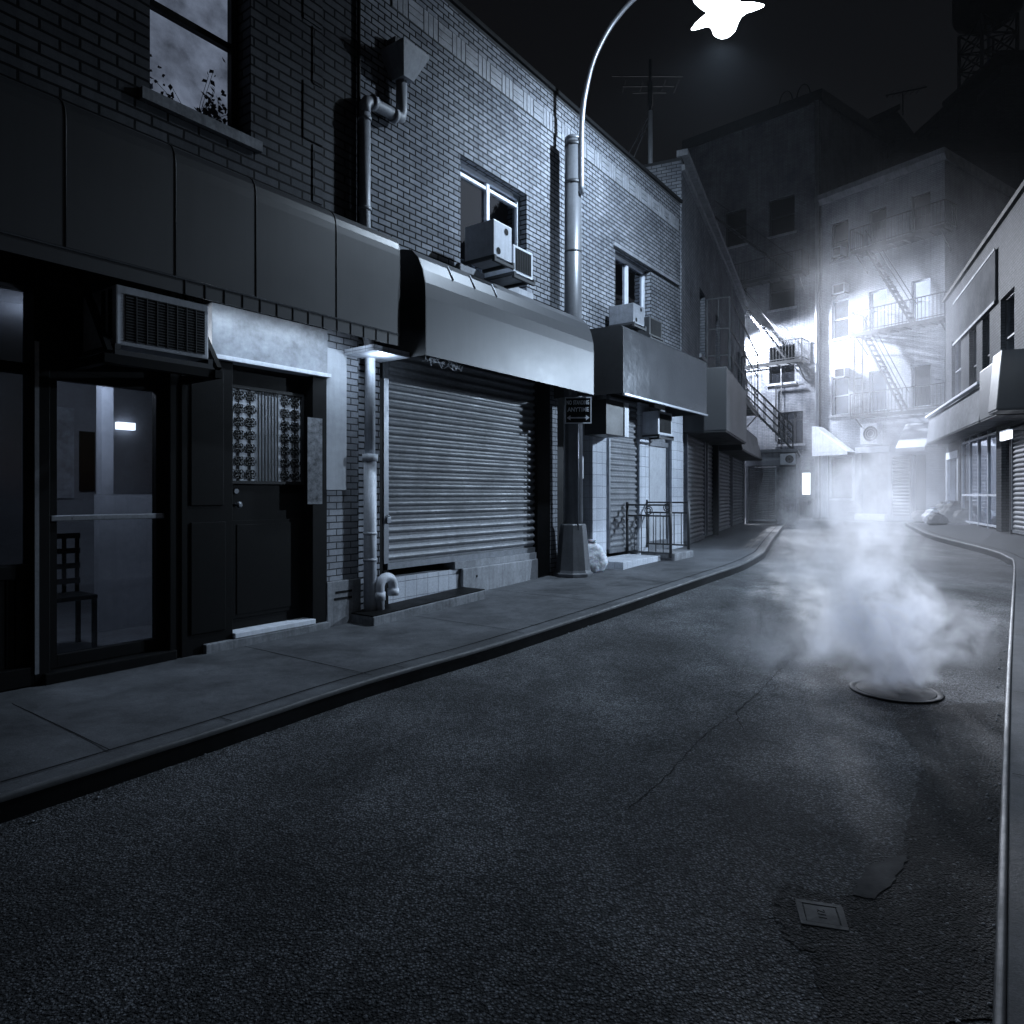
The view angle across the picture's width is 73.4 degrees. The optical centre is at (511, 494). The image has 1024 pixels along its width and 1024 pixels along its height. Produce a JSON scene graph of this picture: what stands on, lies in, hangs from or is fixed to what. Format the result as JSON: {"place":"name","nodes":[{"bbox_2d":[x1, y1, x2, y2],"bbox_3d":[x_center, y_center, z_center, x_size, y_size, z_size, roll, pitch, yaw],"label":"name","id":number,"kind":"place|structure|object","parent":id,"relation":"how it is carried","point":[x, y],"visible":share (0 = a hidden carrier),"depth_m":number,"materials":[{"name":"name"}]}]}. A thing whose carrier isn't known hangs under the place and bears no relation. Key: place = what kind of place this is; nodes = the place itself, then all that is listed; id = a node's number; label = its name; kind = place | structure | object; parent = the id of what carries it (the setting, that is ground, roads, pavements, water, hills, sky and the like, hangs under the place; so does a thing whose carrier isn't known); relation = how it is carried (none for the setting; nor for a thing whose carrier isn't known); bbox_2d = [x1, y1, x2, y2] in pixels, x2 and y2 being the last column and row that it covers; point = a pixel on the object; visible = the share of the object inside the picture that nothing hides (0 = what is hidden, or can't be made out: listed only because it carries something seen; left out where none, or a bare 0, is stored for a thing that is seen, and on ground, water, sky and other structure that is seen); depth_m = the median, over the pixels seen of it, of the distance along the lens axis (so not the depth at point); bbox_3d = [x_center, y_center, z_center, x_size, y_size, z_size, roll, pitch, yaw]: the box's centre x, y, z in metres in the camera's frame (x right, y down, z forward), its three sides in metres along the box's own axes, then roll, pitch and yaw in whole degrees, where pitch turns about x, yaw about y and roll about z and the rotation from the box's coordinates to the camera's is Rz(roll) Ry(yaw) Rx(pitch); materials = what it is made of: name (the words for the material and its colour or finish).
{"place":"outdoors","nodes":[
{"label":"outdoors","id":0,"kind":"place"},
{"bbox_2d":[0,524,776,783],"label":"sidewalk","id":1,"kind":"structure","parent":0,"point":[116,709],"depth_m":5.70,"materials":[{"name":"concrete"}]},
{"bbox_2d":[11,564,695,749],"bbox_3d":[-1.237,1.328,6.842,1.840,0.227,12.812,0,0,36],"label":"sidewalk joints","id":2,"kind":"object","parent":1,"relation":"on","point":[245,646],"visible":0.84,"depth_m":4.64,"materials":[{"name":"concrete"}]},
{"bbox_2d":[351,587,484,625],"bbox_3d":[-1.064,1.372,8.250,0.380,0.286,1.932,0,0,36],"label":"shop step","id":3,"kind":"object","parent":1,"relation":"on","point":[404,609],"visible":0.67,"depth_m":8.03,"materials":[{"name":"concrete"}]},
{"bbox_2d":[375,572,398,609],"bbox_3d":[-1.425,1.101,7.806,0.129,0.430,0.342,0,0,36],"label":"vent pipe","id":4,"kind":"object","parent":3,"relation":"on","point":[383,579],"visible":0.96,"depth_m":7.72,"materials":[{"name":"metal"}]},
{"bbox_2d":[588,539,607,572],"bbox_3d":[1.334,0.997,11.223,0.452,0.520,0.448,0,0,0],"label":"garbage bag","id":5,"kind":"object","parent":1,"relation":"on","point":[598,558],"visible":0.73,"depth_m":11.06,"materials":[{"name":"white plastic"}]},
{"bbox_2d":[606,554,659,569],"bbox_3d":[2.001,1.232,12.140,0.670,0.230,1.484,0,0,36],"label":"tile step","id":6,"kind":"object","parent":1,"relation":"on","point":[623,561],"visible":0.48,"depth_m":11.81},
{"bbox_2d":[553,0,763,577],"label":"street lamp","id":7,"kind":"object","parent":1,"relation":"on","point":[720,18],"visible":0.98,"depth_m":10.71,"materials":[{"name":"metal"}]},
{"bbox_2d":[565,397,591,529],"bbox_3d":[1.028,-0.479,10.680,0.410,2.058,0.076,0,0,5],"label":"parking sign","id":8,"kind":"object","parent":7,"relation":"attached to","point":[578,410],"visible":1,"depth_m":10.65,"materials":[{"name":"metal"}]},
{"bbox_2d":[641,549,692,560],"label":"stone block","id":9,"kind":"structure","parent":1,"relation":"on","point":[679,554],"depth_m":12.79,"materials":[{"name":"concrete"}]},
{"bbox_2d":[626,502,671,557],"bbox_3d":[2.532,0.650,12.751,0.921,1.010,0.056,0,0,36],"label":"iron railing","id":10,"kind":"object","parent":9,"relation":"on","point":[648,516],"visible":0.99,"depth_m":12.74,"materials":[{"name":"metal"}]},
{"bbox_2d":[646,500,689,549],"bbox_3d":[3.033,0.580,13.438,0.921,0.950,0.056,0,0,36],"label":"iron railing","id":11,"kind":"object","parent":9,"relation":"on","point":[688,524],"visible":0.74,"depth_m":13.35,"materials":[{"name":"metal"}]},
{"bbox_2d":[0,516,1022,1023],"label":"road","id":12,"kind":"structure","parent":0,"point":[488,842],"depth_m":3.25,"materials":[{"name":"grey asphalt"}]},
{"bbox_2d":[0,0,360,692],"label":"brick building","id":13,"kind":"structure","parent":12,"relation":"on","point":[212,516],"depth_m":6.59,"materials":[{"name":"black brick"}]},
{"bbox_2d":[0,285,27,565],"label":"shop window","id":14,"kind":"structure","parent":13,"relation":"in","point":[13,301],"depth_m":5.15,"materials":[{"name":"black glass"}]},
{"bbox_2d":[57,533,97,646],"bbox_3d":[-4.058,0.875,6.232,0.400,1.029,0.400,0,0,36],"label":"wooden chair","id":15,"kind":"object","parent":13,"relation":"on","point":[77,596],"visible":0.53,"depth_m":6.37,"materials":[{"name":"black wood"}]},
{"bbox_2d":[50,369,164,668],"bbox_3d":[-3.326,0.191,5.665,0.110,2.325,0.915,0,0,36],"label":"glass door","id":16,"kind":"structure","parent":13,"relation":"in","point":[157,642],"depth_m":5.76,"materials":[{"name":"black paint"}]},
{"bbox_2d":[69,268,221,384],"bbox_3d":[-2.946,-1.416,5.564,0.617,0.892,0.921,0,0,36],"label":"support bracket","id":17,"kind":"object","parent":13,"relation":"attached to","point":[193,374],"visible":0.8,"depth_m":5.29,"materials":[{"name":"metal"}]},
{"bbox_2d":[77,284,212,368],"bbox_3d":[-2.993,-1.305,5.604,0.700,0.530,0.770,0,0,36],"label":"air conditioner","id":18,"kind":"object","parent":17,"relation":"attached to","point":[138,323],"visible":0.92,"depth_m":5.36,"materials":[{"name":"white plastic"}]},
{"bbox_2d":[150,58,226,123],"bbox_3d":[-3.073,-3.852,6.505,0.090,0.926,0.910,0,0,36],"label":"house plant","id":19,"kind":"object","parent":13,"relation":"in","point":[212,110],"visible":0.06,"depth_m":6.68,"materials":[{"name":"black plant"}]},
{"bbox_2d":[0,75,399,345],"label":"shop awning","id":20,"kind":"object","parent":13,"relation":"attached to","point":[83,189],"visible":1,"depth_m":5.44,"materials":[{"name":"metal"}]},
{"bbox_2d":[139,0,262,153],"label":"window","id":21,"kind":"structure","parent":13,"relation":"in","point":[189,39],"depth_m":6.57,"materials":[{"name":"black wood"}]},
{"bbox_2d":[233,365,303,628],"bbox_3d":[-2.434,0.020,6.864,0.140,2.540,0.887,0,0,36],"label":"door","id":22,"kind":"structure","parent":13,"relation":"in","point":[268,406],"depth_m":6.86,"materials":[{"name":"black paint"}]},
{"bbox_2d":[327,347,346,489],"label":"wall panel","id":23,"kind":"structure","parent":13,"relation":"attached to","point":[337,426],"depth_m":7.43,"materials":[{"name":"metal"}]},
{"bbox_2d":[357,0,360,222],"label":"conduit","id":24,"kind":"object","parent":13,"relation":"attached to","point":[358,51],"visible":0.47,"depth_m":7.68,"materials":[{"name":"metal"}]},
{"bbox_2d":[0,525,783,823],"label":"kerb","id":25,"kind":"structure","parent":12,"relation":"on","point":[27,795],"depth_m":4.68,"materials":[{"name":"concrete"}]},
{"bbox_2d":[180,0,682,609],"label":"brick building","id":26,"kind":"structure","parent":12,"relation":"on","point":[470,476],"depth_m":9.81,"materials":[{"name":"grey brick"}]},
{"bbox_2d":[358,36,428,610],"bbox_3d":[-1.394,-1.955,7.898,0.412,6.769,0.850,0,0,36],"label":"drainpipe","id":27,"kind":"object","parent":26,"relation":"attached to","point":[405,60],"visible":0.86,"depth_m":7.65,"materials":[{"name":"metal"}]},
{"bbox_2d":[344,249,593,398],"bbox_3d":[-0.307,-2.160,9.039,0.746,1.280,4.289,0,0,36],"label":"shop awning","id":28,"kind":"object","parent":26,"relation":"attached to","point":[451,313],"visible":0.94,"depth_m":8.38,"materials":[{"name":"metal"}]},
{"bbox_2d":[464,219,514,272],"bbox_3d":[-0.291,-3.155,8.801,0.500,0.530,0.420,0,0,36],"label":"air conditioner","id":29,"kind":"object","parent":26,"relation":"attached to","point":[488,245],"visible":1,"depth_m":8.68,"materials":[{"name":"white plastic"}]},
{"bbox_2d":[456,162,532,298],"bbox_3d":[-0.293,-3.740,9.825,0.270,1.580,1.722,0,0,36],"label":"window","id":30,"kind":"structure","parent":26,"relation":"in","point":[482,199],"depth_m":9.80,"materials":[{"name":"white paint"}]},
{"bbox_2d":[482,244,534,288],"bbox_3d":[-0.055,-3.125,9.532,0.580,0.450,0.500,0,0,36],"label":"air conditioner","id":31,"kind":"object","parent":26,"relation":"attached to","point":[520,274],"visible":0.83,"depth_m":9.40,"materials":[{"name":"white plastic"}]},
{"bbox_2d":[557,398,563,550],"bbox_3d":[0.882,-0.200,11.649,0.040,3.300,1.033,0,0,36],"label":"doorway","id":32,"kind":"structure","parent":26,"relation":"in","point":[560,401],"depth_m":11.52,"materials":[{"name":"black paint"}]},
{"bbox_2d":[584,399,628,437],"bbox_3d":[1.633,-1.295,11.832,0.440,0.590,0.788,0,0,36],"label":"light box","id":33,"kind":"object","parent":26,"relation":"attached to","point":[610,418],"visible":0.9,"depth_m":11.57,"materials":[{"name":"white paint"}]},
{"bbox_2d":[608,303,645,330],"bbox_3d":[2.065,-3.140,12.296,0.510,0.420,0.481,0,0,36],"label":"air conditioner","id":34,"kind":"object","parent":26,"relation":"attached to","point":[630,316],"visible":0.84,"depth_m":12.14,"materials":[{"name":"metal"}]},
{"bbox_2d":[615,254,644,316],"bbox_3d":[2.227,-3.800,13.448,0.075,1.500,1.557,0,0,36],"label":"window","id":35,"kind":"structure","parent":26,"relation":"in","point":[629,279],"depth_m":13.57,"materials":[{"name":"glass"}]},
{"bbox_2d":[582,325,707,416],"bbox_3d":[2.523,-2.172,12.769,0.926,1.155,3.707,0,0,36],"label":"shop awning","id":36,"kind":"object","parent":26,"relation":"attached to","point":[630,363],"visible":0.88,"depth_m":11.78,"materials":[{"name":"metal"}]},
{"bbox_2d":[612,59,682,163],"bbox_3d":[3.015,-8.200,15.742,2.166,3.528,0.688,0,0,-9],"label":"antenna mast","id":37,"kind":"object","parent":26,"relation":"on","point":[650,86],"visible":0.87,"depth_m":15.72,"materials":[{"name":"metal"}]},
{"bbox_2d":[636,316,663,342],"bbox_3d":[2.434,-3.040,12.905,0.630,0.420,0.588,0,0,36],"label":"air conditioner","id":38,"kind":"object","parent":26,"relation":"attached to","point":[653,328],"visible":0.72,"depth_m":12.64,"materials":[{"name":"black paint"}]},
{"bbox_2d":[642,411,673,440],"bbox_3d":[2.856,-1.360,13.755,0.510,0.540,0.711,0,0,36],"label":"air conditioner","id":39,"kind":"object","parent":26,"relation":"attached to","point":[657,424],"visible":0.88,"depth_m":13.49,"materials":[{"name":"white plastic"}]},
{"bbox_2d":[649,440,668,550],"bbox_3d":[3.048,0.025,14.400,0.100,2.250,1.123,0,0,36],"label":"glass door","id":40,"kind":"structure","parent":26,"relation":"in","point":[658,451],"depth_m":14.44,"materials":[{"name":"glass"}]},
{"bbox_2d":[30,533,1012,1023],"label":"gutter gravel","id":41,"kind":"structure","parent":12,"relation":"on","point":[958,1021],"depth_m":3.67,"materials":[{"name":"gravel"}]},
{"bbox_2d":[423,148,748,550],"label":"brick building","id":42,"kind":"structure","parent":12,"relation":"on","point":[713,484],"depth_m":18.09,"materials":[{"name":"grey brick"}]},
{"bbox_2d":[683,366,745,444],"bbox_3d":[5.065,-2.065,16.936,0.944,1.410,4.150,0,0,24],"label":"shop awning","id":43,"kind":"object","parent":42,"relation":"attached to","point":[723,422],"visible":0.85,"depth_m":15.15,"materials":[{"name":"plastic"}]},
{"bbox_2d":[706,296,758,427],"bbox_3d":[7.129,-3.677,21.848,0.655,2.981,8.340,0,0,24],"label":"fire escape","id":44,"kind":"object","parent":42,"relation":"attached to","point":[751,410],"visible":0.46,"depth_m":20.60,"materials":[{"name":"metal"}]},
{"bbox_2d":[719,429,761,460],"bbox_3d":[7.654,-1.710,22.872,0.739,0.880,6.800,0,0,24],"label":"shop awning","id":45,"kind":"object","parent":42,"relation":"attached to","point":[749,450],"visible":0.52,"depth_m":22.27,"materials":[{"name":"plastic"}]},
{"bbox_2d":[746,449,800,524],"bbox_3d":[11.103,-0.160,29.093,1.940,3.220,4.660,0,0,24],"label":"garage annex","id":46,"kind":"object","parent":12,"relation":"on","point":[772,489],"visible":0.96,"depth_m":27.16,"materials":[{"name":"concrete"}]},
{"bbox_2d":[745,379,793,448],"bbox_3d":[9.983,-3.242,27.874,2.780,2.992,0.871,0,0,24],"label":"iron stair","id":47,"kind":"object","parent":46,"relation":"on","point":[773,420],"visible":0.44,"depth_m":27.42,"materials":[{"name":"metal"}]},
{"bbox_2d":[780,454,795,466],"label":"air conditioner","id":48,"kind":"object","parent":46,"relation":"attached to","point":[787,459],"visible":1,"depth_m":26.55,"materials":[{"name":"white plastic"}]},
{"bbox_2d":[682,88,896,518],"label":"tenement building","id":49,"kind":"structure","parent":12,"relation":"on","point":[756,171],"depth_m":32.56,"materials":[{"name":"grey brick"}]},
{"bbox_2d":[726,208,747,249],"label":"window","id":50,"kind":"structure","parent":49,"relation":"in","point":[732,240],"depth_m":33.97,"materials":[{"name":"glass"}]},
{"bbox_2d":[714,200,808,292],"bbox_3d":[11.585,-11.876,32.736,4.690,5.176,0.932,0,0,42],"label":"fire escape","id":51,"kind":"object","parent":49,"relation":"attached to","point":[788,274],"visible":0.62,"depth_m":31.99,"materials":[{"name":"metal"}]},
{"bbox_2d":[743,287,809,379],"bbox_3d":[12.058,-7.839,32.245,3.349,5.104,1.031,0,0,42],"label":"fire escape","id":52,"kind":"object","parent":49,"relation":"attached to","point":[788,361],"visible":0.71,"depth_m":31.74,"materials":[{"name":"metal"}]},
{"bbox_2d":[767,344,796,386],"bbox_3d":[12.735,-6.075,32.410,1.380,1.850,0.240,0,0,42],"label":"window","id":53,"kind":"structure","parent":49,"relation":"in","point":[788,371],"depth_m":32.46,"materials":[{"name":"glass"}]},
{"bbox_2d":[767,270,796,312],"bbox_3d":[12.735,-9.575,32.410,1.380,1.850,0.240,0,0,42],"label":"window","id":54,"kind":"structure","parent":49,"relation":"in","point":[782,293],"depth_m":32.47,"materials":[{"name":"glass"}]},
{"bbox_2d":[767,194,796,238],"bbox_3d":[12.735,-13.075,32.410,1.380,1.850,0.240,0,0,42],"label":"window","id":55,"kind":"structure","parent":49,"relation":"in","point":[782,210],"depth_m":32.47,"materials":[{"name":"glass"}]},
{"bbox_2d":[775,365,803,448],"bbox_3d":[12.918,-3.552,32.032,1.294,5.004,0.050,0,0,42],"label":"wall conduit","id":56,"kind":"object","parent":49,"relation":"attached to","point":[781,386],"depth_m":32.27,"materials":[{"name":"metal"}]},
{"bbox_2d":[775,411,804,446],"bbox_3d":[13.018,-3.058,32.137,1.358,1.603,0.210,0,0,42],"label":"window","id":57,"kind":"structure","parent":49,"relation":"in","point":[796,418],"depth_m":32.04,"materials":[{"name":"glass"}]},
{"bbox_2d":[800,470,812,515],"bbox_3d":[13.609,-0.069,31.748,0.584,2.150,0.100,0,0,42],"label":"door","id":58,"kind":"structure","parent":49,"relation":"in","point":[806,476],"depth_m":31.73,"materials":[{"name":"metal"}]},
{"bbox_2d":[815,100,818,517],"bbox_3d":[13.843,-8.400,31.203,0.179,18.900,0.176,0,0,0],"label":"downpipe","id":59,"kind":"object","parent":49,"relation":"attached to","point":[816,299],"visible":1,"depth_m":31.14,"materials":[{"name":"metal"}]},
{"bbox_2d":[771,883,836,951],"bbox_3d":[1.116,1.577,2.560,0.289,0.001,0.425,0,0,24],"label":"road patch","id":60,"kind":"object","parent":12,"relation":"on","point":[802,937],"visible":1,"depth_m":2.56,"materials":[{"name":"asphalt"}]},
{"bbox_2d":[795,898,849,931],"bbox_3d":[1.160,1.576,2.579,0.170,0.007,0.164,0,0,16],"label":"valve cover","id":61,"kind":"object","parent":60,"relation":"on","point":[821,914],"visible":1,"depth_m":2.57,"materials":[{"name":"metal"}]},
{"bbox_2d":[852,855,906,898],"bbox_3d":[1.526,1.569,2.851,0.122,0.006,0.474,0,0,44],"label":"road patch","id":62,"kind":"object","parent":12,"relation":"on","point":[875,880],"visible":1,"depth_m":2.82,"materials":[{"name":"asphalt"}]},
{"bbox_2d":[849,679,944,703],"bbox_3d":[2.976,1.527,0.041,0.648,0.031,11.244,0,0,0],"label":"manhole cover","id":63,"kind":"object","parent":12,"relation":"on","point":[893,694],"visible":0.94,"depth_m":5.24,"materials":[{"name":"metal"}]},
{"bbox_2d":[810,702,1004,1023],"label":"road patch","id":64,"kind":"object","parent":12,"relation":"on","point":[915,944],"visible":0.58,"depth_m":2.62,"materials":[{"name":"grey asphalt"}]},
{"bbox_2d":[814,147,1015,521],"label":"tenement building","id":65,"kind":"structure","parent":12,"relation":"on","point":[885,482],"depth_m":28.74,"materials":[{"name":"brick"}]},
{"bbox_2d":[812,426,854,455],"bbox_3d":[14.175,-2.377,30.335,0.675,1.330,1.638,0,0,-34],"label":"shop awning","id":66,"kind":"object","parent":65,"relation":"attached to","point":[825,442],"visible":1,"depth_m":30.35,"materials":[{"name":"fabric"}]},
{"bbox_2d":[829,377,849,417],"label":"window","id":67,"kind":"structure","parent":65,"relation":"in","point":[841,396],"depth_m":30.82,"materials":[{"name":"glass"}]},
{"bbox_2d":[829,298,849,341],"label":"window","id":68,"kind":"structure","parent":65,"relation":"in","point":[841,320],"depth_m":30.78,"materials":[{"name":"glass"}]},
{"bbox_2d":[829,220,849,264],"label":"window","id":69,"kind":"structure","parent":65,"relation":"in","point":[840,230],"depth_m":30.63,"materials":[{"name":"glass"}]},
{"bbox_2d":[832,282,849,296],"bbox_3d":[14.521,-9.012,30.328,0.480,0.500,0.612,0,0,-34],"label":"air conditioner","id":70,"kind":"object","parent":65,"relation":"attached to","point":[840,289],"visible":1,"depth_m":30.14,"materials":[{"name":"white plastic"}]},
{"bbox_2d":[829,455,853,499],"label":"shop window","id":71,"kind":"structure","parent":65,"relation":"in","point":[844,464],"depth_m":30.84,"materials":[{"name":"glass"}]},
{"bbox_2d":[860,423,882,444],"bbox_3d":[15.210,-2.552,29.062,0.466,0.880,0.766,0,0,-34],"label":"air conditioner","id":72,"kind":"object","parent":65,"relation":"attached to","point":[871,433],"visible":1,"depth_m":28.89,"materials":[{"name":"white plastic"}]},
{"bbox_2d":[862,453,887,513],"bbox_3d":[15.616,-0.367,29.457,0.050,2.750,1.251,0,0,-34],"label":"shop door","id":73,"kind":"structure","parent":65,"relation":"in","point":[874,466],"depth_m":29.47,"materials":[{"name":"metal"}]},
{"bbox_2d":[866,370,888,413],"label":"window","id":74,"kind":"structure","parent":65,"relation":"in","point":[879,383],"depth_m":29.45,"materials":[{"name":"glass"}]},
{"bbox_2d":[870,289,885,329],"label":"window","id":75,"kind":"structure","parent":65,"relation":"in","point":[879,297],"depth_m":29.42,"materials":[{"name":"glass"}]},
{"bbox_2d":[870,207,885,249],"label":"window","id":76,"kind":"structure","parent":65,"relation":"in","point":[878,214],"depth_m":29.27,"materials":[{"name":"glass"}]},
{"bbox_2d":[850,199,956,426],"bbox_3d":[15.764,-6.854,27.835,1.031,8.684,3.725,0,0,-34],"label":"fire escape","id":77,"kind":"object","parent":65,"relation":"attached to","point":[870,253],"visible":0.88,"depth_m":27.89,"materials":[{"name":"metal"}]},
{"bbox_2d":[853,335,862,415],"bbox_3d":[14.565,-5.003,28.912,0.050,3.450,0.400,0,0,-34],"label":"ladder","id":78,"kind":"object","parent":77,"relation":"on","point":[854,371],"visible":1,"depth_m":29.02,"materials":[{"name":"metal"}]},
{"bbox_2d":[895,422,937,451],"bbox_3d":[16.075,-2.291,27.309,1.094,1.198,1.111,0,0,-34],"label":"shop awning","id":79,"kind":"object","parent":65,"relation":"attached to","point":[913,436],"visible":0.78,"depth_m":27.20,"materials":[{"name":"fabric"}]},
{"bbox_2d":[909,192,930,240],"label":"window","id":80,"kind":"structure","parent":65,"relation":"in","point":[923,199],"depth_m":27.81,"materials":[{"name":"glass"}]},
{"bbox_2d":[909,363,932,409],"bbox_3d":[16.527,-4.347,27.744,0.250,1.820,0.907,0,0,-34],"label":"window","id":81,"kind":"structure","parent":65,"relation":"in","point":[921,373],"depth_m":27.81,"materials":[{"name":"glass"}]},
{"bbox_2d":[916,455,925,510],"bbox_3d":[16.674,-0.292,27.910,0.040,2.600,0.505,0,0,-34],"label":"door","id":82,"kind":"structure","parent":65,"relation":"in","point":[920,459],"depth_m":27.96,"materials":[{"name":"black paint"}]},
{"bbox_2d":[913,278,929,320],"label":"window","id":83,"kind":"structure","parent":65,"relation":"in","point":[922,286],"depth_m":27.95,"materials":[{"name":"glass"}]},
{"bbox_2d":[887,139,1023,317],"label":"brick building","id":84,"kind":"structure","parent":12,"relation":"on","point":[1002,160],"depth_m":34.50,"materials":[{"name":"brick"}]},
{"bbox_2d":[869,104,917,138],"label":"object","id":85,"kind":"structure","parent":84,"relation":"on","point":[891,121],"depth_m":38.00,"materials":[{"name":"brick"}]},
{"bbox_2d":[914,50,1023,138],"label":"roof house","id":86,"kind":"structure","parent":84,"relation":"on","point":[985,100],"depth_m":36.00,"materials":[{"name":"brick"}]},
{"bbox_2d":[952,0,1023,87],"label":"water tower","id":87,"kind":"structure","parent":86,"relation":"on","point":[978,19],"depth_m":39.49,"materials":[{"name":"black paint"}]},
{"bbox_2d":[905,522,1023,1023],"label":"kerb","id":88,"kind":"structure","parent":12,"relation":"on","point":[1008,998],"depth_m":3.00,"materials":[{"name":"concrete"}]},
{"bbox_2d":[0,522,1023,782],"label":"kerb joints","id":89,"kind":"object","parent":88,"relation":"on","point":[372,670],"visible":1,"depth_m":5.04,"materials":[{"name":"concrete"}]},
{"bbox_2d":[925,180,1023,534],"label":"brick building","id":90,"kind":"structure","parent":12,"relation":"on","point":[985,478],"depth_m":19.50,"materials":[{"name":"grey"}]},
{"bbox_2d":[946,450,956,502],"bbox_3d":[15.995,-0.250,24.940,0.100,2.600,2.244,0,0,23],"label":"door","id":91,"kind":"structure","parent":90,"relation":"in","point":[951,457],"depth_m":25.25,"materials":[{"name":"white paint"}]},
{"bbox_2d":[949,339,960,405],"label":"window","id":92,"kind":"structure","parent":90,"relation":"in","point":[958,345],"depth_m":24.54,"materials":[{"name":"grey glass"}]},
{"bbox_2d":[926,387,1008,444],"bbox_3d":[14.155,-2.360,21.700,0.692,0.980,8.754,0,0,23],"label":"shop awning","id":93,"kind":"object","parent":90,"relation":"attached to","point":[957,420],"visible":0.67,"depth_m":20.75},
{"bbox_2d":[952,248,996,345],"bbox_3d":[14.423,-5.995,21.552,0.086,1.520,5.938,0,0,23],"label":"billboard","id":94,"kind":"object","parent":90,"relation":"attached to","point":[975,301],"visible":1,"depth_m":20.93,"materials":[{"name":"metal"}]},
{"bbox_2d":[961,431,995,527],"bbox_3d":[14.443,-0.400,21.229,0.100,2.900,5.039,0,0,23],"label":"shop window","id":95,"kind":"structure","parent":90,"relation":"in","point":[978,455],"depth_m":21.21,"materials":[{"name":"glass"}]},
{"bbox_2d":[980,363,1023,421],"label":"shop awning","id":96,"kind":"object","parent":90,"relation":"attached to","point":[985,378],"visible":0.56,"depth_m":16.24,"materials":[{"name":"plastic"}]},
{"bbox_2d":[988,349,1023,414],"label":"shop awning","id":97,"kind":"object","parent":90,"relation":"attached to","point":[1006,395],"visible":1,"depth_m":14.48,"materials":[{"name":"plastic"}]},
{"bbox_2d":[1006,291,1013,349],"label":"window","id":98,"kind":"structure","parent":90,"relation":"in","point":[1010,299],"depth_m":18.18,"materials":[{"name":"glass"}]},
{"bbox_2d":[458,0,1023,164],"label":"sky","id":99,"kind":"structure","parent":0,"point":[859,52],"materials":[{"name":"black"}]},
{"bbox_2d":[912,522,1023,557],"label":"sidewalk","id":100,"kind":"structure","parent":0,"point":[992,537],"depth_m":17.69,"materials":[{"name":"concrete"}]},
{"bbox_2d":[927,513,948,524],"bbox_3d":[14.204,0.817,23.011,0.671,0.420,0.636,0,0,0],"label":"rubbish bag","id":101,"kind":"object","parent":100,"relation":"on","point":[937,519],"visible":0.98,"depth_m":22.79,"materials":[{"name":"black plastic"}]},
{"bbox_2d":[938,501,960,522],"bbox_3d":[15.361,0.614,23.837,0.941,0.800,0.983,0,0,0],"label":"rubbish bag","id":102,"kind":"object","parent":100,"relation":"on","point":[948,510],"visible":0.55,"depth_m":23.62,"materials":[{"name":"white plastic"}]},
{"bbox_2d":[949,508,966,522],"bbox_3d":[15.323,0.743,23.369,0.748,0.550,0.767,0,0,0],"label":"rubbish bag","id":103,"kind":"object","parent":100,"relation":"on","point":[959,516],"visible":0.65,"depth_m":23.18,"materials":[{"name":"black plastic"}]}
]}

